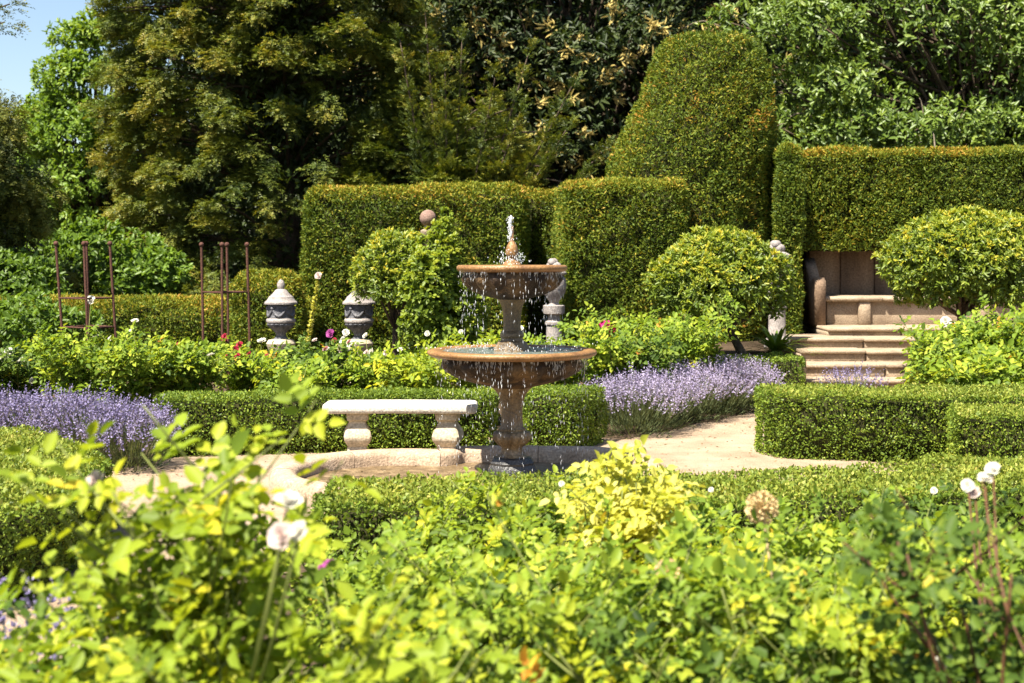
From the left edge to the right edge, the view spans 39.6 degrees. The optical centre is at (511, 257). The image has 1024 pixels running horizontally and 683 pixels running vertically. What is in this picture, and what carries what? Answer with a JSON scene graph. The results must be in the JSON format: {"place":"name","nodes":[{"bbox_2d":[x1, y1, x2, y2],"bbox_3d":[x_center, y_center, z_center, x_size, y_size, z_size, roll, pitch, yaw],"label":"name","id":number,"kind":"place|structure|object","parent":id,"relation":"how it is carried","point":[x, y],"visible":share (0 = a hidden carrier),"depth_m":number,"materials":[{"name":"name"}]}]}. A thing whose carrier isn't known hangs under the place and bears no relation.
{"place":"outdoors","nodes":[
{"label":"outdoors","id":0,"kind":"place"},
{"bbox_2d":[67,393,188,473],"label":"lavender plant","id":1,"kind":"object","parent":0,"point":[140,421],"visible":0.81,"depth_m":10.75,"materials":[{"name":"purple plant"}]},
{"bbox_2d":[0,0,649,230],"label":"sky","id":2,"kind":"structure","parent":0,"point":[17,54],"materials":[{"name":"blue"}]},
{"bbox_2d":[152,385,499,458],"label":"box hedge","id":3,"kind":"object","parent":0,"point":[249,409],"visible":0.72,"depth_m":11.77,"materials":[{"name":"green plant"}]},
{"bbox_2d":[0,408,897,676],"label":"path","id":4,"kind":"structure","parent":0,"point":[693,457],"depth_m":11.26,"materials":[{"name":"beige gravel"}]},
{"bbox_2d":[322,400,477,450],"bbox_3d":[-0.878,1.381,11.274,1.210,0.478,0.440,0,0,0],"label":"stone bench","id":5,"kind":"object","parent":4,"relation":"on","point":[357,433],"visible":0.88,"depth_m":11.12,"materials":[{"name":"stone"}]},
{"bbox_2d":[16,419,844,620],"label":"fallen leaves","id":6,"kind":"object","parent":4,"relation":"on","point":[558,466],"visible":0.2,"depth_m":11.44,"materials":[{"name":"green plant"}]},
{"bbox_2d":[269,445,666,501],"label":"pool kerb","id":7,"kind":"structure","parent":4,"relation":"on","point":[371,462],"depth_m":10.96,"materials":[{"name":"stone"}]},
{"bbox_2d":[416,215,596,479],"bbox_3d":[0.005,0.652,10.562,1.632,1.936,1.389,0,0,-33],"label":"tiered fountain","id":8,"kind":"object","parent":7,"relation":"on","point":[511,367],"visible":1,"depth_m":10.29,"materials":[{"name":"brown stone"}]},
{"bbox_2d":[523,383,608,445],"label":"box hedge","id":9,"kind":"object","parent":4,"relation":"on","point":[543,416],"visible":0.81,"depth_m":11.87,"materials":[{"name":"green plant"}]},
{"bbox_2d":[32,378,1021,680],"bbox_3d":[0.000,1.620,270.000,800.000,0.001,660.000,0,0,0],"label":"ground","id":10,"kind":"structure","parent":0,"point":[608,434],"depth_m":13.36,"materials":[{"name":"soil"}]},
{"bbox_2d":[0,0,35,40],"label":"weeping conifer","id":11,"kind":"object","parent":10,"relation":"on","point":[16,2],"visible":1,"depth_m":19.36,"materials":[{"name":"green plant"}]},
{"bbox_2d":[0,380,47,428],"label":"lavender plant","id":12,"kind":"object","parent":10,"relation":"on","point":[8,405],"visible":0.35,"depth_m":11.21,"materials":[{"name":"purple plant"}]},
{"bbox_2d":[0,338,57,406],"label":"rose bush","id":13,"kind":"object","parent":10,"relation":"on","point":[21,372],"visible":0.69,"depth_m":13.43,"materials":[{"name":"green plant"}]},
{"bbox_2d":[0,79,83,292],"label":"weeping conifer","id":14,"kind":"object","parent":10,"relation":"on","point":[28,217],"visible":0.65,"depth_m":22.10,"materials":[{"name":"green plant"}]},
{"bbox_2d":[0,246,102,307],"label":"laurel bush","id":15,"kind":"object","parent":10,"relation":"on","point":[25,272],"visible":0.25,"depth_m":20.07,"materials":[{"name":"green plant"}]},
{"bbox_2d":[0,289,103,393],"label":"laurel bush","id":16,"kind":"object","parent":10,"relation":"on","point":[13,310],"visible":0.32,"depth_m":17.23,"materials":[{"name":"green plant"}]},
{"bbox_2d":[0,382,103,451],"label":"lavender plant","id":17,"kind":"object","parent":10,"relation":"on","point":[20,409],"visible":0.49,"depth_m":11.07,"materials":[{"name":"purple plant"}]},
{"bbox_2d":[0,424,114,610],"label":"box hedge","id":18,"kind":"object","parent":10,"relation":"on","point":[20,522],"visible":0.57,"depth_m":7.06,"materials":[{"name":"green plant"}]},
{"bbox_2d":[0,569,117,676],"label":"lavender plant","id":19,"kind":"object","parent":10,"relation":"on","point":[14,623],"visible":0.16,"depth_m":4.07,"materials":[{"name":"purple plant"}]},
{"bbox_2d":[14,295,141,427],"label":"rose bush","id":20,"kind":"object","parent":10,"relation":"on","point":[63,371],"visible":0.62,"depth_m":13.13,"materials":[{"name":"green plant"}]},
{"bbox_2d":[53,241,116,356],"bbox_3d":[-4.424,0.721,14.798,0.582,1.800,0.422,0,0,35],"label":"rusty trellis","id":21,"kind":"object","parent":10,"relation":"on","point":[84,244],"visible":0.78,"depth_m":14.79,"materials":[{"name":"metal"}]},
{"bbox_2d":[0,541,181,682],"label":"rose bush","id":22,"kind":"object","parent":10,"relation":"on","point":[42,609],"visible":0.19,"depth_m":3.38,"materials":[{"name":"green plant"}]},
{"bbox_2d":[16,380,168,468],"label":"lavender plant","id":23,"kind":"object","parent":10,"relation":"on","point":[75,425],"visible":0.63,"depth_m":10.85,"materials":[{"name":"purple plant"}]},
{"bbox_2d":[11,5,176,293],"bbox_3d":[-10.893,-2.416,36.985,4.587,8.348,4.646,0,0,0],"label":"oak tree","id":24,"kind":"object","parent":10,"relation":"on","point":[54,118],"visible":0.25,"depth_m":35.83,"materials":[{"name":"green plant"}]},
{"bbox_2d":[0,632,200,682],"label":"rose bush","id":25,"kind":"object","parent":10,"relation":"on","point":[19,660],"visible":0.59,"depth_m":2.91,"materials":[{"name":"green plant"}]},
{"bbox_2d":[31,216,198,307],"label":"laurel bush","id":26,"kind":"object","parent":10,"relation":"on","point":[160,269],"visible":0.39,"depth_m":24.45,"materials":[{"name":"green plant"}]},
{"bbox_2d":[72,317,196,417],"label":"rose bush","id":27,"kind":"object","parent":10,"relation":"on","point":[145,376],"visible":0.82,"depth_m":13.03,"materials":[{"name":"green plant"}]},
{"bbox_2d":[0,292,325,376],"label":"yew hedge","id":28,"kind":"object","parent":10,"relation":"on","point":[180,321],"visible":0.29,"depth_m":19.12,"materials":[{"name":"green plant"}]},
{"bbox_2d":[138,333,238,400],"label":"rose bush","id":29,"kind":"object","parent":10,"relation":"on","point":[207,368],"visible":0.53,"depth_m":13.43,"materials":[{"name":"green plant"}]},
{"bbox_2d":[0,371,381,682],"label":"rose bush","id":30,"kind":"object","parent":10,"relation":"on","point":[217,518],"visible":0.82,"depth_m":3.09,"materials":[{"name":"green plant"}]},
{"bbox_2d":[199,242,250,389],"bbox_3d":[-3.071,0.724,15.202,0.444,1.793,0.406,0,0,43],"label":"rusty trellis","id":31,"kind":"object","parent":10,"relation":"on","point":[221,244],"visible":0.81,"depth_m":15.19,"materials":[{"name":"metal"}]},
{"bbox_2d":[207,335,288,398],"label":"rose bush","id":32,"kind":"object","parent":10,"relation":"on","point":[241,378],"visible":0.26,"depth_m":14.15,"materials":[{"name":"green plant"}]},
{"bbox_2d":[77,0,452,306],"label":"yew tree","id":33,"kind":"object","parent":10,"relation":"on","point":[286,86],"visible":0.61,"depth_m":27.73,"materials":[{"name":"green plant"}]},
{"bbox_2d":[225,268,308,381],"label":"bush","id":34,"kind":"object","parent":10,"relation":"on","point":[261,292],"visible":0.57,"depth_m":18.40,"materials":[{"name":"green plant"}]},
{"bbox_2d":[266,339,295,355],"bbox_3d":[-2.762,1.294,17.000,0.400,0.652,0.400,0,0,0],"label":"stone pedestal","id":35,"kind":"object","parent":10,"relation":"on","point":[277,342],"visible":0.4,"depth_m":16.87,"materials":[{"name":"stone"}]},
{"bbox_2d":[264,279,297,338],"bbox_3d":[-2.762,0.613,17.000,0.392,0.711,0.392,0,0,0],"label":"lidded urn","id":36,"kind":"object","parent":35,"relation":"on","point":[281,301],"visible":1,"depth_m":16.88,"materials":[{"name":"grey stone"}]},
{"bbox_2d":[237,348,350,391],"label":"rose bush","id":37,"kind":"object","parent":10,"relation":"on","point":[319,368],"visible":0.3,"depth_m":12.88,"materials":[{"name":"green plant"}]},
{"bbox_2d":[108,541,510,682],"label":"rose bush","id":38,"kind":"object","parent":10,"relation":"on","point":[373,663],"visible":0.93,"depth_m":2.90,"materials":[{"name":"green plant"}]},
{"bbox_2d":[261,329,363,389],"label":"rose bush","id":39,"kind":"object","parent":10,"relation":"on","point":[304,345],"visible":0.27,"depth_m":14.06,"materials":[{"name":"green plant"}]},
{"bbox_2d":[306,272,321,344],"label":"flower spire","id":40,"kind":"structure","parent":10,"relation":"on","point":[314,305],"depth_m":16.22,"materials":[{"name":"plant"}]},
{"bbox_2d":[99,0,543,282],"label":"beech tree","id":41,"kind":"object","parent":10,"relation":"on","point":[197,182],"visible":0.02,"depth_m":37.57,"materials":[{"name":"green plant"}]},
{"bbox_2d":[251,508,439,648],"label":"rose bush","id":42,"kind":"object","parent":10,"relation":"on","point":[345,556],"visible":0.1,"depth_m":5.73,"materials":[{"name":"green plant"}]},
{"bbox_2d":[346,339,372,382],"bbox_3d":[-1.872,1.306,17.400,0.400,0.629,0.400,0,0,0],"label":"stone pedestal","id":43,"kind":"object","parent":10,"relation":"on","point":[369,343],"visible":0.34,"depth_m":17.27,"materials":[{"name":"stone"}]},
{"bbox_2d":[342,287,374,338],"bbox_3d":[-1.872,0.627,17.400,0.401,0.728,0.401,0,0,0],"label":"lidded urn","id":44,"kind":"object","parent":43,"relation":"on","point":[358,320],"visible":0.73,"depth_m":17.27,"materials":[{"name":"grey stone"}]},
{"bbox_2d":[316,329,419,396],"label":"rose bush","id":45,"kind":"object","parent":10,"relation":"on","point":[360,374],"visible":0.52,"depth_m":13.88,"materials":[{"name":"green plant"}]},
{"bbox_2d":[194,558,553,682],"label":"rose bush","id":46,"kind":"object","parent":10,"relation":"on","point":[479,626],"visible":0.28,"depth_m":3.13,"materials":[{"name":"green plant"}]},
{"bbox_2d":[348,226,434,359],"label":"dome shrub","id":47,"kind":"object","parent":10,"relation":"on","point":[388,267],"visible":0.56,"depth_m":16.36,"materials":[{"name":"green plant"}]},
{"bbox_2d":[283,552,518,680],"bbox_3d":[-0.353,1.287,4.703,0.848,0.670,0.802,0,0,0],"label":"rose bush","id":48,"kind":"object","parent":10,"relation":"on","point":[371,575],"visible":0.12,"depth_m":4.53,"materials":[{"name":"green plant"}]},
{"bbox_2d":[364,340,460,396],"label":"rose bush","id":49,"kind":"object","parent":10,"relation":"on","point":[408,371],"visible":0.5,"depth_m":12.97,"materials":[{"name":"green plant"}]},
{"bbox_2d":[298,179,555,366],"bbox_3d":[-0.937,0.274,20.710,4.183,2.765,2.783,0,0,0],"label":"yew hedge","id":50,"kind":"object","parent":10,"relation":"on","point":[342,223],"visible":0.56,"depth_m":19.52,"materials":[{"name":"green plant"}]},
{"bbox_2d":[420,210,435,249],"bbox_3d":[-0.945,0.538,16.000,0.186,2.163,0.186,0,0,0],"label":"garden post","id":51,"kind":"object","parent":10,"relation":"on","point":[427,217],"visible":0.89,"depth_m":15.94,"materials":[{"name":"stone"}]},
{"bbox_2d":[393,205,474,383],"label":"climbing plant","id":52,"kind":"object","parent":10,"relation":"on","point":[423,285],"visible":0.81,"depth_m":15.66,"materials":[{"name":"green plant"}]},
{"bbox_2d":[410,282,491,388],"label":"leafy bush","id":53,"kind":"object","parent":10,"relation":"on","point":[472,328],"visible":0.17,"depth_m":15.94,"materials":[{"name":"green plant"}]},
{"bbox_2d":[322,0,615,187],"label":"yew tree","id":54,"kind":"object","parent":10,"relation":"on","point":[451,156],"visible":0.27,"depth_m":26.74,"materials":[{"name":"green plant"}]},
{"bbox_2d":[414,321,523,415],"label":"rose bush","id":55,"kind":"object","parent":10,"relation":"on","point":[469,385],"visible":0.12,"depth_m":13.78,"materials":[{"name":"green plant"}]},
{"bbox_2d":[383,464,574,584],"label":"rose bush","id":56,"kind":"object","parent":10,"relation":"on","point":[434,516],"visible":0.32,"depth_m":5.95,"materials":[{"name":"green plant"}]},
{"bbox_2d":[309,585,667,682],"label":"rose bush","id":57,"kind":"object","parent":10,"relation":"on","point":[547,619],"visible":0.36,"depth_m":3.26,"materials":[{"name":"green plant"}]},
{"bbox_2d":[1,1,1001,294],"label":"woodland","id":58,"kind":"object","parent":10,"relation":"on","point":[41,159],"depth_m":46.04,"materials":[{"name":"green plant"}]},
{"bbox_2d":[373,493,640,677],"bbox_3d":[-0.019,1.215,4.740,0.916,0.814,0.862,0,0,0],"label":"rose bush","id":59,"kind":"object","parent":10,"relation":"on","point":[548,553],"visible":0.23,"depth_m":4.60,"materials":[{"name":"green plant"}]},
{"bbox_2d":[378,480,741,682],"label":"rose bush","id":60,"kind":"object","parent":10,"relation":"on","point":[620,598],"visible":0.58,"depth_m":3.54,"materials":[{"name":"green plant"}]},
{"bbox_2d":[523,332,600,406],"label":"rose bush","id":61,"kind":"object","parent":10,"relation":"on","point":[532,340],"visible":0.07,"depth_m":13.77,"materials":[{"name":"green plant"}]},
{"bbox_2d":[483,506,669,599],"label":"rose bush","id":62,"kind":"object","parent":10,"relation":"on","point":[555,533],"visible":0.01,"depth_m":5.86,"materials":[{"name":"green plant"}]},
{"bbox_2d":[303,0,853,198],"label":"chestnut tree","id":63,"kind":"object","parent":10,"relation":"on","point":[567,44],"visible":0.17,"depth_m":33.79,"materials":[{"name":"green plant"}]},
{"bbox_2d":[480,520,718,677],"bbox_3d":[0.318,1.212,4.611,0.880,0.821,0.900,0,0,0],"label":"rose bush","id":64,"kind":"object","parent":10,"relation":"on","point":[660,551],"visible":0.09,"depth_m":4.48,"materials":[{"name":"green plant"}]},
{"bbox_2d":[552,301,666,422],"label":"rose bush","id":65,"kind":"object","parent":10,"relation":"on","point":[600,360],"visible":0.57,"depth_m":13.86,"materials":[{"name":"green plant"}]},
{"bbox_2d":[532,435,706,629],"bbox_3d":[0.414,1.147,5.328,0.687,0.949,0.658,0,0,-20],"label":"rose bush","id":66,"kind":"object","parent":10,"relation":"on","point":[642,512],"visible":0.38,"depth_m":5.26,"materials":[{"name":"yellow plant"}]},
{"bbox_2d":[579,361,693,438],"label":"lavender plant","id":67,"kind":"object","parent":10,"relation":"on","point":[622,393],"visible":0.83,"depth_m":12.82,"materials":[{"name":"purple plant"}]},
{"bbox_2d":[595,327,688,420],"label":"rose bush","id":68,"kind":"object","parent":10,"relation":"on","point":[642,354],"visible":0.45,"depth_m":13.73,"materials":[{"name":"green plant"}]},
{"bbox_2d":[609,306,704,360],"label":"rose bush","id":69,"kind":"object","parent":10,"relation":"on","point":[630,321],"visible":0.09,"depth_m":15.49,"materials":[{"name":"green plant"}]},
{"bbox_2d":[605,361,709,430],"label":"lavender plant","id":70,"kind":"object","parent":10,"relation":"on","point":[683,404],"visible":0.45,"depth_m":13.38,"materials":[{"name":"purple plant"}]},
{"bbox_2d":[549,29,780,381],"bbox_3d":[2.148,-0.775,19.822,3.232,4.861,2.827,0,0,0],"label":"yew topiary","id":71,"kind":"object","parent":10,"relation":"on","point":[703,143],"visible":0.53,"depth_m":19.04,"materials":[{"name":"green plant"}]},
{"bbox_2d":[308,451,1023,581],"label":"box hedge","id":72,"kind":"object","parent":10,"relation":"on","point":[360,512],"visible":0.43,"depth_m":7.51,"materials":[{"name":"green plant"}]},
{"bbox_2d":[469,559,883,682],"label":"rose bush","id":73,"kind":"object","parent":10,"relation":"on","point":[713,658],"visible":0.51,"depth_m":3.30,"materials":[{"name":"green plant"}]},
{"bbox_2d":[650,359,736,422],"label":"lavender plant","id":74,"kind":"object","parent":10,"relation":"on","point":[713,387],"visible":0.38,"depth_m":13.93,"materials":[{"name":"purple plant"}]},
{"bbox_2d":[645,290,745,404],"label":"rose bush","id":75,"kind":"object","parent":10,"relation":"on","point":[707,343],"visible":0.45,"depth_m":14.68,"materials":[{"name":"green plant"}]},
{"bbox_2d":[646,487,784,573],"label":"rose bush","id":76,"kind":"object","parent":10,"relation":"on","point":[723,513],"visible":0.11,"depth_m":5.99,"materials":[{"name":"green plant"}]},
{"bbox_2d":[677,354,759,417],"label":"lavender plant","id":77,"kind":"object","parent":10,"relation":"on","point":[732,381],"visible":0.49,"depth_m":14.45,"materials":[{"name":"purple plant"}]},
{"bbox_2d":[582,482,857,664],"bbox_3d":[0.742,1.188,4.708,0.881,0.867,0.854,0,0,36],"label":"rose bush","id":78,"kind":"object","parent":10,"relation":"on","point":[807,544],"visible":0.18,"depth_m":4.74,"materials":[{"name":"green plant"}]},
{"bbox_2d":[709,351,788,412],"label":"lavender plant","id":79,"kind":"object","parent":10,"relation":"on","point":[756,371],"visible":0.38,"depth_m":14.88,"materials":[{"name":"purple plant"}]},
{"bbox_2d":[714,352,805,405],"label":"box hedge","id":80,"kind":"object","parent":10,"relation":"on","point":[784,365],"visible":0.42,"depth_m":15.54,"materials":[{"name":"green plant"}]},
{"bbox_2d":[744,490,779,601],"bbox_3d":[0.770,1.102,4.201,0.169,0.837,0.108,0,0,0],"label":"allium seed head","id":81,"kind":"object","parent":10,"relation":"on","point":[761,507],"visible":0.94,"depth_m":4.19},
{"bbox_2d":[540,0,1023,180],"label":"beech tree","id":82,"kind":"object","parent":10,"relation":"on","point":[783,47],"visible":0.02,"depth_m":39.37,"materials":[{"name":"green plant"}]},
{"bbox_2d":[631,504,955,682],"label":"rose bush","id":83,"kind":"object","parent":10,"relation":"on","point":[697,595],"visible":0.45,"depth_m":3.56,"materials":[{"name":"green plant"}]},
{"bbox_2d":[738,490,883,594],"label":"rose bush","id":84,"kind":"object","parent":10,"relation":"on","point":[828,550],"visible":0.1,"depth_m":5.63,"materials":[{"name":"green plant"}]},
{"bbox_2d":[708,506,980,679],"bbox_3d":[1.086,1.234,4.638,0.888,0.775,0.929,0,0,17],"label":"rose bush","id":85,"kind":"object","parent":10,"relation":"on","point":[956,620],"visible":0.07,"depth_m":4.56,"materials":[{"name":"green plant"}]},
{"bbox_2d":[813,360,889,387],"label":"lavender plant","id":86,"kind":"object","parent":10,"relation":"on","point":[835,376],"visible":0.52,"depth_m":15.51,"materials":[{"name":"purple plant"}]},
{"bbox_2d":[685,0,1023,149],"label":"evergreen oak","id":87,"kind":"object","parent":10,"relation":"on","point":[974,75],"visible":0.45,"depth_m":29.29,"materials":[{"name":"green plant"}]},
{"bbox_2d":[705,559,1023,682],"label":"rose bush","id":88,"kind":"object","parent":10,"relation":"on","point":[833,633],"visible":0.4,"depth_m":3.36,"materials":[{"name":"green plant"}]},
{"bbox_2d":[753,381,1023,468],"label":"box hedge","id":89,"kind":"object","parent":10,"relation":"on","point":[849,422],"visible":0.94,"depth_m":11.31,"materials":[{"name":"green plant"}]},
{"bbox_2d":[786,322,1009,389],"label":"stone steps","id":90,"kind":"structure","parent":10,"relation":"on","point":[879,347],"depth_m":17.82,"materials":[{"name":"stone"}]},
{"bbox_2d":[804,251,1020,324],"bbox_3d":[7.106,0.380,20.160,5.933,1.100,1.480,0,0,0],"label":"stone alcove seat","id":91,"kind":"object","parent":90,"relation":"on","point":[846,288],"visible":0.4,"depth_m":19.65,"materials":[{"name":"stone"}]},
{"bbox_2d":[814,462,1023,682],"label":"rose bush","id":92,"kind":"object","parent":10,"relation":"on","point":[952,655],"visible":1,"depth_m":3.12,"materials":[{"name":"green plant"}]},
{"bbox_2d":[824,484,1023,682],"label":"rose bush","id":93,"kind":"object","parent":10,"relation":"on","point":[1015,564],"visible":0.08,"depth_m":4.65,"materials":[{"name":"green plant"}]},
{"bbox_2d":[848,479,1018,575],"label":"rose bush","id":94,"kind":"object","parent":10,"relation":"on","point":[962,511],"visible":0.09,"depth_m":5.82,"materials":[{"name":"green plant"}]},
{"bbox_2d":[893,315,992,386],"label":"rose bush","id":95,"kind":"object","parent":10,"relation":"on","point":[923,343],"visible":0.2,"depth_m":13.82,"materials":[{"name":"green plant"}]},
{"bbox_2d":[870,205,1023,324],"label":"dome shrub","id":96,"kind":"object","parent":10,"relation":"on","point":[959,257],"visible":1,"depth_m":16.04,"materials":[{"name":"green plant"}]},
{"bbox_2d":[895,339,1022,389],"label":"rose bush","id":97,"kind":"object","parent":10,"relation":"on","point":[950,371],"visible":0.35,"depth_m":12.98,"materials":[{"name":"green plant"}]},
{"bbox_2d":[899,291,1023,350],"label":"rose bush","id":98,"kind":"object","parent":10,"relation":"on","point":[947,323],"visible":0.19,"depth_m":14.20,"materials":[{"name":"green plant"}]},
{"bbox_2d":[955,300,1023,354],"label":"rose bush","id":99,"kind":"object","parent":10,"relation":"on","point":[1018,315],"visible":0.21,"depth_m":14.09,"materials":[{"name":"green plant"}]},
{"bbox_2d":[964,338,1023,386],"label":"rose bush","id":100,"kind":"object","parent":10,"relation":"on","point":[1018,357],"visible":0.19,"depth_m":13.23,"materials":[{"name":"green plant"}]},
{"bbox_2d":[543,258,566,344],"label":"urn pillar","id":101,"kind":"structure","parent":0,"point":[554,310],"depth_m":18.31,"materials":[{"name":"grey stone"}]},
{"bbox_2d":[613,333,814,385],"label":"terrace ground","id":102,"kind":"structure","parent":0,"point":[728,348],"depth_m":17.32,"materials":[{"name":"soil"}]},
{"bbox_2d":[641,224,798,353],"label":"dome shrub","id":103,"kind":"object","parent":102,"relation":"on","point":[706,273],"visible":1,"depth_m":15.62,"materials":[{"name":"green plant"}]},
{"bbox_2d":[764,240,790,346],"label":"urn pillar","id":104,"kind":"structure","parent":102,"relation":"on","point":[778,324],"depth_m":17.81,"materials":[{"name":"grey stone"}]},
{"bbox_2d":[739,324,821,355],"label":"strap leaf plant","id":105,"kind":"object","parent":102,"relation":"on","point":[776,343],"visible":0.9,"depth_m":16.61,"materials":[{"name":"green plant"}]},
{"bbox_2d":[766,140,1023,333],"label":"yew hedge","id":106,"kind":"object","parent":102,"relation":"on","point":[838,198],"visible":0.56,"depth_m":19.98,"materials":[{"name":"green plant"}]}
]}

